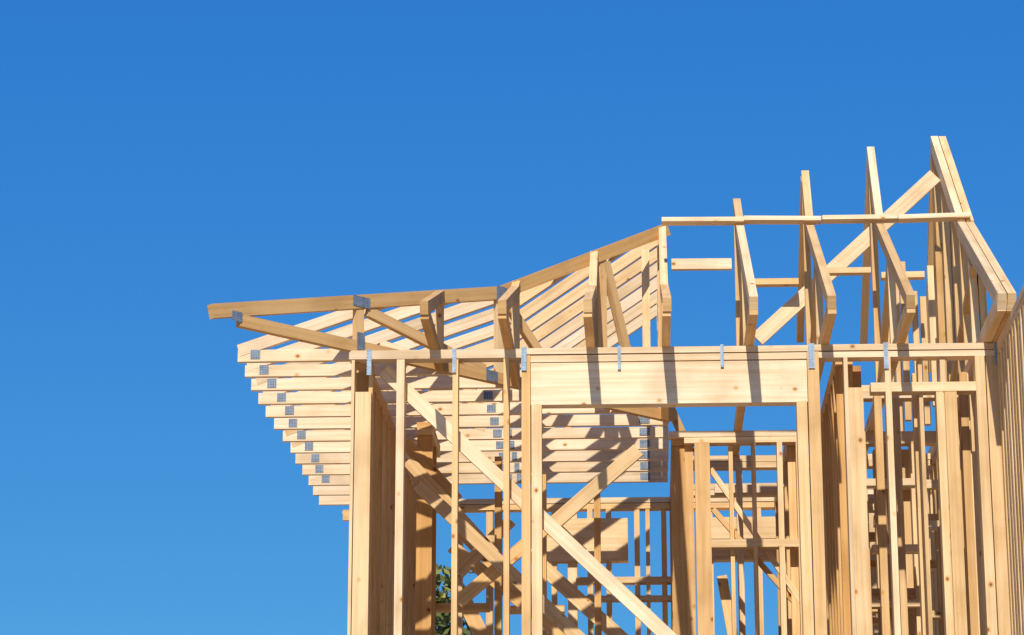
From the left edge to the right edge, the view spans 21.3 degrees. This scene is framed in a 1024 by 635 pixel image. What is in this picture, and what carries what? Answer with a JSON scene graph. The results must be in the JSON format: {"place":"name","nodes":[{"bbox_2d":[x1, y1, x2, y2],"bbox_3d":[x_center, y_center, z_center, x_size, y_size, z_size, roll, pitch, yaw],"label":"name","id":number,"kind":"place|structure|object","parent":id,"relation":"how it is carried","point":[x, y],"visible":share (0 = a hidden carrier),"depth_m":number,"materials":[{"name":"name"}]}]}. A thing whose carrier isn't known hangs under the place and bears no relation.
{"place":"outdoors","nodes":[
{"label":"outdoors","id":0,"kind":"place"},
{"bbox_2d":[0,0,1023,634],"label":"sky","id":1,"kind":"structure","parent":0,"point":[162,162],"materials":[{"name":"blue"}]},
{"label":"ground","id":2,"kind":"structure","parent":0,"visible":0},
{"bbox_2d":[436,557,493,634],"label":"poplar tree","id":3,"kind":"object","parent":2,"relation":"on","point":[443,620],"visible":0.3,"depth_m":25.06,"materials":[{"name":"green plant"}]},
{"bbox_3d":[0.896,5.309,13.182,3.511,0.250,6.700,-1,-16,3],"label":"slab","id":4,"kind":"object","parent":2,"relation":"on","visible":0},
{"bbox_2d":[356,364,416,634],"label":"wall framing","id":5,"kind":"object","parent":4,"relation":"on","point":[383,537],"depth_m":15.15,"materials":[{"name":"brown wood"}]},
{"bbox_2d":[237,240,668,520],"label":"roof trusses","id":6,"kind":"object","parent":5,"relation":"on","point":[590,448],"visible":0.56,"depth_m":15.72,"materials":[{"name":"brown wood"}]},
{"bbox_2d":[415,422,601,634],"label":"room framing","id":7,"kind":"object","parent":4,"relation":"on","point":[427,608],"visible":0.69,"depth_m":15.62,"materials":[{"name":"brown wood"}]},
{"bbox_2d":[436,497,776,634],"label":"wall framing","id":8,"kind":"object","parent":4,"relation":"on","point":[614,540],"depth_m":17.49,"materials":[{"name":"brown wood"}]},
{"bbox_2d":[347,343,1010,634],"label":"front wall framing","id":9,"kind":"object","parent":4,"relation":"on","point":[692,376],"visible":0.99,"depth_m":13.81,"materials":[{"name":"brown wood"}]},
{"bbox_2d":[207,225,670,422],"bbox_3d":[-0.292,-0.262,14.669,3.240,1.181,0.042,14,-21,-40],"label":"hip truss","id":10,"kind":"object","parent":9,"relation":"on","point":[250,310],"visible":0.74,"depth_m":14.48,"materials":[{"name":"brown wood"}]},
{"bbox_2d":[232,285,649,482],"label":"nail plates","id":11,"kind":"object","parent":10,"relation":"attached to","point":[364,302],"visible":0.77,"depth_m":15.62,"materials":[{"name":"silver metal"}]},
{"bbox_2d":[367,342,997,374],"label":"metal straps","id":12,"kind":"object","parent":9,"relation":"attached to","point":[810,355],"visible":1,"depth_m":13.92,"materials":[{"name":"silver metal"}]},
{"bbox_2d":[420,136,1015,455],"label":"jack trusses","id":13,"kind":"object","parent":9,"relation":"on","point":[965,272],"visible":0.84,"depth_m":14.86,"materials":[{"name":"brown wood"}]},
{"bbox_2d":[662,171,970,345],"bbox_3d":[1.688,-0.442,15.348,1.691,1.031,0.770,-1,-16,3],"label":"roof bracing","id":14,"kind":"object","parent":13,"relation":"attached to","point":[853,251],"visible":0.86,"depth_m":15.57,"materials":[{"name":"brown wood"}]},
{"bbox_2d":[669,430,808,634],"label":"wall framing","id":15,"kind":"object","parent":4,"relation":"on","point":[701,442],"depth_m":15.63,"materials":[{"name":"brown wood"}]},
{"bbox_2d":[669,362,852,634],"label":"interior wall framing","id":16,"kind":"object","parent":4,"relation":"on","point":[835,521],"visible":0.69,"depth_m":15.59,"materials":[{"name":"brown wood"}]},
{"bbox_2d":[379,365,798,634],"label":"diagonal braces","id":17,"kind":"object","parent":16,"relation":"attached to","point":[432,488],"visible":0.73,"depth_m":14.85,"materials":[{"name":"brown wood"}]},
{"bbox_2d":[861,372,979,634],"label":"room framing","id":18,"kind":"object","parent":4,"relation":"on","point":[913,620],"visible":0.51,"depth_m":14.54,"materials":[{"name":"brown wood"}]},
{"bbox_2d":[926,361,984,634],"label":"wall framing","id":19,"kind":"object","parent":4,"relation":"on","point":[935,545],"depth_m":15.00,"materials":[{"name":"brown wood"}]},
{"bbox_2d":[997,285,1023,634],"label":"projecting wall framing","id":20,"kind":"object","parent":4,"relation":"on","point":[1010,347],"visible":1,"depth_m":13.28,"materials":[{"name":"brown wood"}]}
]}

